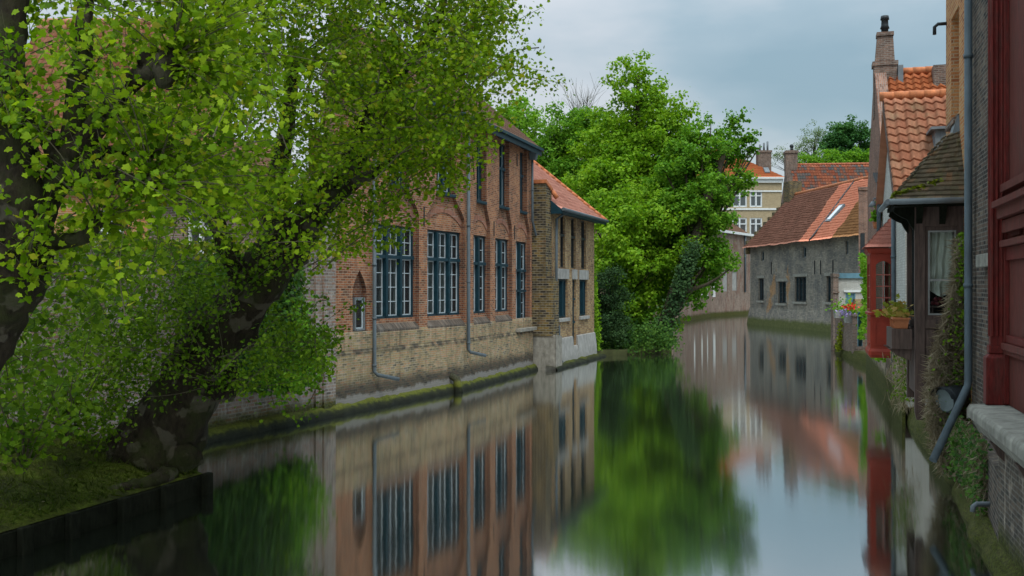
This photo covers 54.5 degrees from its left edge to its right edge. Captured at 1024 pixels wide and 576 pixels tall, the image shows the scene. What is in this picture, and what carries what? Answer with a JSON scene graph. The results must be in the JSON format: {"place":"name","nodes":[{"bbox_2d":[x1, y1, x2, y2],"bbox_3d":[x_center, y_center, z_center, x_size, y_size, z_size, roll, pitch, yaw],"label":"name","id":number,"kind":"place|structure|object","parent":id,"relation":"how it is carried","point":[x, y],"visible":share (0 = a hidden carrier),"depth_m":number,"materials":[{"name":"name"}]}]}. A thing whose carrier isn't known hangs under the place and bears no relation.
{"place":"outdoors","nodes":[
{"label":"outdoors","id":0,"kind":"place"},
{"bbox_2d":[0,426,202,532],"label":"ground","id":1,"kind":"structure","parent":0,"point":[19,522],"depth_m":14.72,"materials":[{"name":"green plant"}]},
{"bbox_2d":[0,257,66,418],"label":"shrub","id":2,"kind":"object","parent":1,"relation":"on","point":[20,342],"visible":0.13,"depth_m":15.46,"materials":[{"name":"green plant"}]},
{"bbox_2d":[0,336,101,474],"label":"shrub","id":3,"kind":"object","parent":1,"relation":"on","point":[36,438],"visible":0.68,"depth_m":13.27,"materials":[{"name":"green plant"}]},
{"bbox_2d":[9,324,124,446],"bbox_3d":[-6.857,1.472,15.099,1.844,1.937,1.556,0,0,43],"label":"shrub","id":4,"kind":"object","parent":1,"relation":"on","point":[77,403],"visible":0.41,"depth_m":15.11,"materials":[{"name":"green plant"}]},
{"bbox_2d":[0,472,212,559],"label":"timber revetment","id":5,"kind":"object","parent":1,"relation":"on","point":[26,539],"visible":0.44,"depth_m":14.09,"materials":[{"name":"black wood"}]},
{"bbox_2d":[0,0,349,460],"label":"plane tree","id":6,"kind":"object","parent":1,"relation":"on","point":[75,154],"visible":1,"depth_m":9.92,"materials":[{"name":"green plant"}]},
{"bbox_2d":[25,0,575,490],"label":"plane tree","id":7,"kind":"object","parent":1,"relation":"on","point":[163,422],"visible":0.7,"depth_m":15.65,"materials":[{"name":"green plant"}]},
{"bbox_2d":[25,18,233,249],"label":"brick house","id":8,"kind":"structure","parent":0,"point":[46,66],"depth_m":35.61,"materials":[{"name":"brown brick"}]},
{"bbox_2d":[98,210,121,249],"bbox_3d":[-13.400,-1.700,33.085,1.000,1.800,0.190,0,0,0],"label":"window","id":9,"kind":"structure","parent":8,"relation":"in","point":[100,210],"depth_m":33.15,"materials":[{"name":"white paint"}]},
{"bbox_2d":[148,142,291,252],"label":"brick house","id":10,"kind":"structure","parent":0,"point":[172,214],"depth_m":30.00,"materials":[{"name":"brown brick"}]},
{"bbox_2d":[188,212,212,252],"bbox_3d":[-9.400,-1.650,30.085,0.800,1.300,0.190,0,0,0],"label":"window","id":11,"kind":"structure","parent":10,"relation":"in","point":[193,236],"depth_m":30.12,"materials":[{"name":"white paint"}]},
{"bbox_2d":[26,0,945,203],"label":"sky","id":12,"kind":"structure","parent":0,"point":[793,62],"materials":[{"name":"grey"}]},
{"bbox_2d":[0,314,993,575],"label":"water","id":13,"kind":"structure","parent":0,"point":[728,446],"depth_m":17.02,"materials":[{"name":"green liquid"}]},
{"bbox_2d":[207,381,472,442],"bbox_3d":[-6.176,3.539,23.147,0.340,0.922,23.082,0,0,24],"label":"stone ledge","id":14,"kind":"object","parent":13,"relation":"in","point":[234,430],"visible":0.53,"depth_m":25.77,"materials":[{"name":"green stone"}]},
{"bbox_2d":[469,364,537,387],"bbox_3d":[-0.226,3.553,37.482,0.315,0.894,7.966,0,0,18],"label":"stone ledge","id":15,"kind":"object","parent":13,"relation":"in","point":[489,379],"visible":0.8,"depth_m":36.90,"materials":[{"name":"stone"}]},
{"bbox_2d":[830,273,839,350],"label":"brick pier","id":16,"kind":"structure","parent":13,"relation":"in","point":[835,291],"depth_m":53.80,"materials":[{"name":"brick"}]},
{"bbox_2d":[597,321,671,355],"bbox_3d":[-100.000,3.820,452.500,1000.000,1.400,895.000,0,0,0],"label":"ground","id":17,"kind":"structure","parent":0,"point":[610,352],"depth_m":50.54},
{"bbox_2d":[0,249,313,441],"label":"garden wall","id":18,"kind":"structure","parent":17,"relation":"on","point":[244,410],"depth_m":21.30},
{"bbox_2d":[69,236,310,258],"bbox_3d":[-7.930,-0.863,20.108,0.775,0.449,12.166,0,0,24],"label":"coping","id":19,"kind":"object","parent":18,"relation":"on","point":[98,242],"visible":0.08,"depth_m":21.53,"materials":[{"name":"grey stone"}]},
{"bbox_2d":[176,253,317,395],"bbox_3d":[-5.884,0.891,22.976,0.940,3.338,4.399,0,0,24],"label":"ivy","id":20,"kind":"object","parent":18,"relation":"attached to","point":[298,276],"visible":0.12,"depth_m":23.89,"materials":[{"name":"green plant"}]},
{"bbox_2d":[258,290,337,404],"bbox_3d":[-5.226,1.565,24.085,1.995,3.072,2.870,0,0,-10],"label":"climbing plant","id":21,"kind":"object","parent":18,"relation":"attached to","point":[294,382],"visible":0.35,"depth_m":23.41,"materials":[{"name":"green plant"}]},
{"bbox_2d":[299,177,335,408],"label":"wall pier","id":22,"kind":"structure","parent":17,"relation":"on","point":[325,283],"depth_m":26.11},
{"bbox_2d":[308,14,543,403],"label":"brick house","id":23,"kind":"structure","parent":17,"relation":"on","point":[448,294],"depth_m":32.84,"materials":[{"name":"brown brick"}]},
{"bbox_2d":[353,297,364,330],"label":"small window","id":24,"kind":"structure","parent":23,"relation":"in","point":[358,325],"depth_m":27.89,"materials":[{"name":"paint"}]},
{"bbox_2d":[376,224,413,318],"bbox_3d":[-3.604,-0.485,29.722,0.190,2.770,2.534,0,0,24],"label":"window","id":25,"kind":"structure","parent":23,"relation":"in","point":[394,289],"depth_m":30.00,"materials":[{"name":"glass"}]},
{"bbox_2d":[389,147,401,183],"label":"window","id":26,"kind":"structure","parent":23,"relation":"in","point":[400,178],"depth_m":30.16,"materials":[{"name":"teal paint"}]},
{"bbox_2d":[436,121,449,193],"bbox_3d":[-2.336,-4.300,32.539,0.190,2.400,1.243,0,0,24],"label":"window","id":27,"kind":"structure","parent":23,"relation":"in","point":[438,174],"depth_m":32.50,"materials":[{"name":"teal paint"}]},
{"bbox_2d":[427,229,459,315],"bbox_3d":[-2.322,-0.485,32.570,0.190,2.770,2.533,0,0,24],"label":"window","id":28,"kind":"structure","parent":23,"relation":"in","point":[443,260],"depth_m":32.78,"materials":[{"name":"glass"}]},
{"bbox_2d":[449,373,463,391],"bbox_3d":[-1.796,3.200,32.531,0.535,0.837,0.403,0,0,42],"label":"drain spout","id":29,"kind":"object","parent":23,"relation":"attached to","point":[456,380],"visible":0.71,"depth_m":32.42,"materials":[{"name":"stone"}]},
{"bbox_2d":[473,235,485,313],"bbox_3d":[-1.262,-0.485,35.376,0.190,2.770,1.713,0,0,18],"label":"window","id":30,"kind":"structure","parent":23,"relation":"in","point":[479,263],"depth_m":35.39,"materials":[{"name":"glass"}]},
{"bbox_2d":[477,135,481,199],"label":"window","id":31,"kind":"structure","parent":23,"relation":"in","point":[478,167],"depth_m":35.29,"materials":[{"name":"teal paint"}]},
{"bbox_2d":[495,238,507,311],"bbox_3d":[-0.504,-0.485,37.738,0.190,2.770,1.959,0,0,18],"label":"window","id":32,"kind":"structure","parent":23,"relation":"in","point":[501,265],"depth_m":37.75,"materials":[{"name":"glass"}]},
{"bbox_2d":[499,143,504,205],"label":"window","id":33,"kind":"structure","parent":23,"relation":"in","point":[501,148],"depth_m":37.75,"materials":[{"name":"teal paint"}]},
{"bbox_2d":[516,241,525,317],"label":"window","id":34,"kind":"structure","parent":23,"relation":"in","point":[520,246],"depth_m":40.06,"materials":[{"name":"glass"}]},
{"bbox_2d":[520,153,523,210],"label":"window","id":35,"kind":"structure","parent":23,"relation":"in","point":[521,176],"depth_m":40.35,"materials":[{"name":"black glass"}]},
{"bbox_2d":[485,93,562,165],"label":"lime tree","id":36,"kind":"object","parent":17,"relation":"on","point":[524,122],"visible":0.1,"depth_m":74.48,"materials":[{"name":"green plant"}]},
{"bbox_2d":[532,179,561,369],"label":"brick buttress","id":37,"kind":"structure","parent":17,"relation":"on","point":[547,344],"depth_m":41.29,"materials":[{"name":"brown brick"}]},
{"bbox_2d":[534,160,608,362],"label":"brick house","id":38,"kind":"structure","parent":17,"relation":"on","point":[575,217],"depth_m":45.80,"materials":[{"name":"brick"}]},
{"bbox_2d":[560,216,563,267],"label":"window","id":39,"kind":"structure","parent":38,"relation":"in","point":[561,218],"depth_m":43.95,"materials":[{"name":"glass"}]},
{"bbox_2d":[559,279,565,317],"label":"window","id":40,"kind":"structure","parent":38,"relation":"in","point":[561,281],"depth_m":43.64,"materials":[{"name":"glass"}]},
{"bbox_2d":[571,218,574,267],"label":"window","id":41,"kind":"structure","parent":38,"relation":"in","point":[572,220],"depth_m":45.73,"materials":[{"name":"glass"}]},
{"bbox_2d":[572,279,574,341],"bbox_3d":[2.743,1.108,45.506,0.180,3.001,0.635,0,0,18],"label":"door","id":42,"kind":"structure","parent":38,"relation":"in","point":[573,298],"depth_m":45.73,"materials":[{"name":"paint"}]},
{"bbox_2d":[580,280,584,315],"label":"window","id":43,"kind":"structure","parent":38,"relation":"in","point":[582,282],"depth_m":47.06,"materials":[{"name":"blue glass"}]},
{"bbox_2d":[581,221,584,268],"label":"window","id":44,"kind":"structure","parent":38,"relation":"in","point":[582,222],"depth_m":47.53,"materials":[{"name":"glass"}]},
{"bbox_2d":[594,250,603,350],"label":"ivy","id":45,"kind":"object","parent":38,"relation":"attached to","point":[597,329],"visible":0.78,"depth_m":49.37,"materials":[{"name":"green plant"}]},
{"bbox_2d":[533,100,611,244],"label":"lime tree","id":46,"kind":"object","parent":17,"relation":"on","point":[554,142],"visible":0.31,"depth_m":70.78,"materials":[{"name":"green plant"}]},
{"bbox_2d":[546,353,605,370],"bbox_3d":[3.049,3.579,45.178,0.568,0.843,8.881,0,0,18],"label":"stone ledge","id":47,"kind":"object","parent":17,"relation":"on","point":[574,362],"visible":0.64,"depth_m":44.80,"materials":[{"name":"grey stone"}]},
{"bbox_2d":[552,73,609,158],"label":"bare tree","id":48,"kind":"object","parent":17,"relation":"on","point":[583,100],"visible":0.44,"depth_m":77.91,"materials":[{"name":"brown plant"}]},
{"bbox_2d":[594,260,639,350],"bbox_3d":[4.966,1.032,51.132,3.181,5.051,3.598,0,0,0],"label":"holly tree","id":49,"kind":"object","parent":17,"relation":"on","point":[613,322],"visible":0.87,"depth_m":50.80,"materials":[{"name":"green plant"}]},
{"bbox_2d":[596,312,684,354],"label":"undergrowth","id":50,"kind":"object","parent":17,"relation":"on","point":[642,336],"visible":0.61,"depth_m":50.99,"materials":[{"name":"green plant"}]},
{"bbox_2d":[561,48,743,327],"bbox_3d":[8.471,-5.779,61.422,11.580,17.853,9.043,0,0,0],"label":"maple tree","id":51,"kind":"object","parent":17,"relation":"on","point":[639,139],"visible":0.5,"depth_m":60.56,"materials":[{"name":"green plant"}]},
{"bbox_2d":[584,163,720,343],"bbox_3d":[7.203,-1.882,55.618,8.884,10.030,7.913,0,0,-30],"label":"maple tree","id":52,"kind":"object","parent":17,"relation":"on","point":[628,238],"visible":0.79,"depth_m":53.71,"materials":[{"name":"green plant"}]},
{"bbox_2d":[594,223,752,321],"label":"brick house","id":53,"kind":"structure","parent":17,"relation":"on","point":[733,298],"depth_m":123.35,"materials":[{"name":"brown brick"}]},
{"bbox_2d":[723,271,726,290],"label":"blocked window","id":54,"kind":"structure","parent":53,"relation":"in","point":[725,277],"depth_m":121.39,"materials":[{"name":"paint"}]},
{"bbox_2d":[732,272,736,290],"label":"blocked window","id":55,"kind":"structure","parent":53,"relation":"in","point":[734,274],"depth_m":124.15,"materials":[{"name":"paint"}]},
{"bbox_2d":[620,179,732,333],"bbox_3d":[9.347,-1.590,57.937,7.309,10.515,11.236,0,0,22],"label":"maple tree","id":56,"kind":"object","parent":17,"relation":"on","point":[649,312],"visible":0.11,"depth_m":55.34,"materials":[{"name":"green plant"}]},
{"bbox_2d":[639,106,761,346],"bbox_3d":[10.648,-3.292,55.941,7.265,13.982,7.547,0,0,0],"label":"maple tree","id":57,"kind":"object","parent":17,"relation":"on","point":[708,192],"visible":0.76,"depth_m":54.63,"materials":[{"name":"green plant"}]},
{"bbox_2d":[648,235,705,346],"bbox_3d":[8.679,0.447,52.691,3.361,6.519,1.190,0,0,0],"label":"ivy","id":58,"kind":"object","parent":57,"relation":"attached to","point":[686,266],"visible":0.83,"depth_m":52.39,"materials":[{"name":"green plant"}]},
{"bbox_2d":[716,141,783,235],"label":"apartment house","id":59,"kind":"structure","parent":17,"relation":"on","point":[759,207],"depth_m":136.00,"materials":[{"name":"paint"}]},
{"bbox_2d":[733,192,746,206],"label":"window","id":60,"kind":"structure","parent":59,"relation":"in","point":[743,200],"depth_m":136.12,"materials":[{"name":"white paint"}]},
{"bbox_2d":[734,218,746,231],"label":"window","id":61,"kind":"structure","parent":59,"relation":"in","point":[742,223],"depth_m":136.09,"materials":[{"name":"white paint"}]},
{"bbox_2d":[750,192,761,206],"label":"window","id":62,"kind":"structure","parent":59,"relation":"in","point":[755,201],"depth_m":136.09,"materials":[{"name":"white paint"}]},
{"bbox_2d":[750,218,761,235],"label":"window","id":63,"kind":"structure","parent":59,"relation":"in","point":[755,223],"depth_m":136.09,"materials":[{"name":"white paint"}]},
{"bbox_2d":[771,119,829,170],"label":"tree","id":64,"kind":"object","parent":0,"point":[817,134],"visible":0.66,"depth_m":169.48,"materials":[{"name":"green plant"}]},
{"bbox_2d":[798,144,869,162],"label":"tree","id":65,"kind":"object","parent":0,"point":[857,156],"visible":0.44,"depth_m":148.75,"materials":[{"name":"green plant"}]},
{"bbox_2d":[811,114,870,158],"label":"tree","id":66,"kind":"object","parent":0,"point":[845,136],"visible":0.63,"depth_m":163.39,"materials":[{"name":"green plant"}]},
{"bbox_2d":[857,312,861,345],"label":"garden gate","id":67,"kind":"structure","parent":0,"point":[859,322],"depth_m":45.90,"materials":[{"name":"teal paint"}]},
{"bbox_3d":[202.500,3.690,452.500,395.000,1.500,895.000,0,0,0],"label":"ground","id":68,"kind":"structure","parent":0,"visible":0},
{"bbox_2d":[743,176,867,331],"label":"rendered house","id":69,"kind":"structure","parent":68,"relation":"on","point":[800,246],"depth_m":83.47,"materials":[{"name":"paint"}]},
{"bbox_2d":[760,278,763,300],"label":"window","id":70,"kind":"structure","parent":69,"relation":"in","point":[761,279],"depth_m":91.27,"materials":[{"name":"glass"}]},
{"bbox_2d":[780,281,785,302],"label":"window","id":71,"kind":"structure","parent":69,"relation":"in","point":[782,283],"depth_m":86.40,"materials":[{"name":"glass"}]},
{"bbox_2d":[796,277,805,301],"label":"window","id":72,"kind":"structure","parent":69,"relation":"in","point":[800,281],"depth_m":82.78,"materials":[{"name":"glass"}]},
{"bbox_2d":[828,276,830,301],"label":"window","id":73,"kind":"structure","parent":69,"relation":"in","point":[829,278],"depth_m":77.45,"materials":[{"name":"glass"}]},
{"bbox_2d":[780,144,868,206],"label":"tiled house","id":74,"kind":"structure","parent":68,"relation":"on","point":[812,175],"depth_m":104.29,"materials":[{"name":"tile"}]},
{"bbox_2d":[839,273,863,311],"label":"white shed","id":75,"kind":"structure","parent":68,"relation":"on","point":[849,282],"depth_m":54.20,"materials":[{"name":"paint"}]},
{"bbox_2d":[846,293,854,304],"bbox_3d":[18.461,1.486,54.250,0.538,2.427,0.100,0,0,0],"label":"door","id":76,"kind":"structure","parent":75,"relation":"in","point":[852,295],"depth_m":54.22,"materials":[{"name":"teal paint"}]},
{"bbox_2d":[858,187,867,272],"bbox_3d":[22.300,-1.499,59.470,4.260,8.799,3.060,0,0,0],"label":"brick stack","id":77,"kind":"object","parent":68,"relation":"on","point":[863,215],"visible":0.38,"depth_m":58.00,"materials":[{"name":"brick"}]},
{"bbox_2d":[860,233,864,253],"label":"blocked window","id":78,"kind":"structure","parent":77,"relation":"in","point":[862,235],"depth_m":57.98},
{"bbox_2d":[862,15,945,386],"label":"brick house","id":79,"kind":"structure","parent":68,"relation":"on","point":[890,74],"depth_m":35.82,"materials":[{"name":"orange brick"}]},
{"bbox_2d":[869,201,881,228],"bbox_3d":[12.204,-2.442,33.280,0.546,0.913,0.763,0,0,0],"label":"hanging pot","id":80,"kind":"object","parent":79,"relation":"attached to","point":[873,217],"visible":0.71,"depth_m":33.14,"materials":[{"name":"ceramic"}]},
{"bbox_2d":[862,218,890,357],"bbox_3d":[10.716,-0.060,29.174,0.835,4.080,2.450,0,0,17],"label":"bay window","id":81,"kind":"structure","parent":79,"relation":"in","point":[877,249],"depth_m":28.20,"materials":[{"name":"paint"}]},
{"bbox_2d":[875,89,945,422],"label":"white house","id":82,"kind":"structure","parent":68,"relation":"on","point":[913,126],"depth_m":28.00,"materials":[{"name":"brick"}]},
{"bbox_2d":[872,358,885,362],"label":"trailing plant","id":83,"kind":"object","parent":82,"relation":"on","point":[879,359],"visible":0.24,"depth_m":30.39,"materials":[{"name":"green plant"}]},
{"bbox_2d":[878,0,972,462],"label":"brick house","id":84,"kind":"structure","parent":68,"relation":"on","point":[945,205],"depth_m":17.64,"materials":[{"name":"brick"}]},
{"bbox_2d":[865,293,913,328],"bbox_3d":[7.131,0.415,18.445,0.946,0.640,1.146,0,0,9],"label":"window box","id":85,"kind":"object","parent":84,"relation":"on","point":[898,314],"visible":0.97,"depth_m":18.11,"materials":[{"name":"ceramic"}]},
{"bbox_2d":[882,351,913,414],"bbox_3d":[8.406,2.007,21.446,0.879,1.682,2.697,0,0,25],"label":"climbing plant","id":86,"kind":"object","parent":84,"relation":"attached to","point":[902,390],"visible":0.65,"depth_m":21.03,"materials":[{"name":"green plant"}]},
{"bbox_2d":[890,178,943,198],"bbox_3d":[7.322,-1.749,18.090,0.901,0.370,1.674,0,0,17],"label":"moss tuft","id":87,"kind":"object","parent":84,"relation":"on","point":[895,192],"visible":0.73,"depth_m":17.46,"materials":[{"name":"green plant"}]},
{"bbox_2d":[930,306,944,312],"bbox_3d":[7.632,0.460,17.781,0.290,0.280,0.240,0,0,17],"label":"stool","id":88,"kind":"object","parent":84,"relation":"on","point":[932,309],"visible":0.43,"depth_m":17.70,"materials":[{"name":"wood"}]},
{"bbox_2d":[930,232,953,296],"bbox_3d":[7.653,-0.440,17.728,0.422,1.200,0.172,0,0,18],"label":"curtain","id":89,"kind":"object","parent":84,"relation":"hanging from","point":[939,254],"visible":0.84,"depth_m":17.74,"materials":[{"name":"grey fabric"}]},
{"bbox_2d":[917,231,971,478],"bbox_3d":[7.504,1.183,17.035,1.349,4.361,0.919,0,0,0],"label":"climbing plant","id":90,"kind":"object","parent":84,"relation":"attached to","point":[948,353],"visible":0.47,"depth_m":16.83,"materials":[{"name":"green plant"}]},
{"bbox_2d":[931,385,970,412],"bbox_3d":[7.549,2.078,16.803,0.876,0.893,0.454,0,0,-24],"label":"floodlight","id":91,"kind":"object","parent":84,"relation":"attached to","point":[949,395],"visible":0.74,"depth_m":16.64,"materials":[{"name":"metal"}]},
{"bbox_2d":[834,349,1023,575],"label":"quay wall","id":92,"kind":"structure","parent":68,"relation":"on","point":[997,559],"depth_m":13.60,"materials":[{"name":"plant"}]},
{"bbox_2d":[835,313,866,353],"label":"terrace wall","id":93,"kind":"structure","parent":92,"relation":"on","point":[849,340],"depth_m":47.77,"materials":[{"name":"brick"}]},
{"bbox_2d":[835,321,843,351],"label":"trailing plant","id":94,"kind":"object","parent":93,"relation":"attached to","point":[838,345],"visible":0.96,"depth_m":50.01,"materials":[{"name":"green plant"}]},
{"bbox_2d":[825,296,856,317],"bbox_3d":[16.838,0.970,50.522,1.818,1.111,1.011,0,0,14],"label":"flower box","id":95,"kind":"object","parent":93,"relation":"on","point":[836,314],"visible":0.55,"depth_m":50.39,"materials":[{"name":"concrete"}]},
{"bbox_2d":[834,302,859,322],"bbox_3d":[16.220,1.160,47.414,1.735,1.006,0.800,0,0,-15],"label":"flower box","id":96,"kind":"object","parent":93,"relation":"on","point":[847,317],"visible":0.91,"depth_m":47.35,"materials":[{"name":"concrete"}]},
{"bbox_2d":[841,293,859,317],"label":"potted plant","id":97,"kind":"object","parent":93,"relation":"on","point":[849,300],"visible":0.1,"depth_m":49.11,"materials":[{"name":"green plant"}]},
{"bbox_2d":[856,252,866,339],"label":"ivy","id":98,"kind":"object","parent":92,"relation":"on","point":[862,259],"visible":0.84,"depth_m":45.37,"materials":[{"name":"green plant"}]},
{"bbox_2d":[956,0,1023,574],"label":"dark brick house","id":99,"kind":"structure","parent":68,"relation":"on","point":[995,411],"depth_m":12.72,"materials":[{"name":"red stone"}]},
{"bbox_2d":[941,411,992,519],"bbox_3d":[7.043,2.626,15.530,0.501,1.228,4.218,0,0,18],"label":"climbing plant","id":100,"kind":"object","parent":99,"relation":"attached to","point":[967,450],"visible":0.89,"depth_m":14.50,"materials":[{"name":"green plant"}]},
{"bbox_2d":[970,501,989,511],"bbox_3d":[6.464,2.948,13.391,0.593,0.140,0.089,0,0,0],"label":"overflow pipe","id":101,"kind":"object","parent":99,"relation":"attached to","point":[974,505],"visible":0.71,"depth_m":13.37,"materials":[{"name":"grey metal"}]}
]}

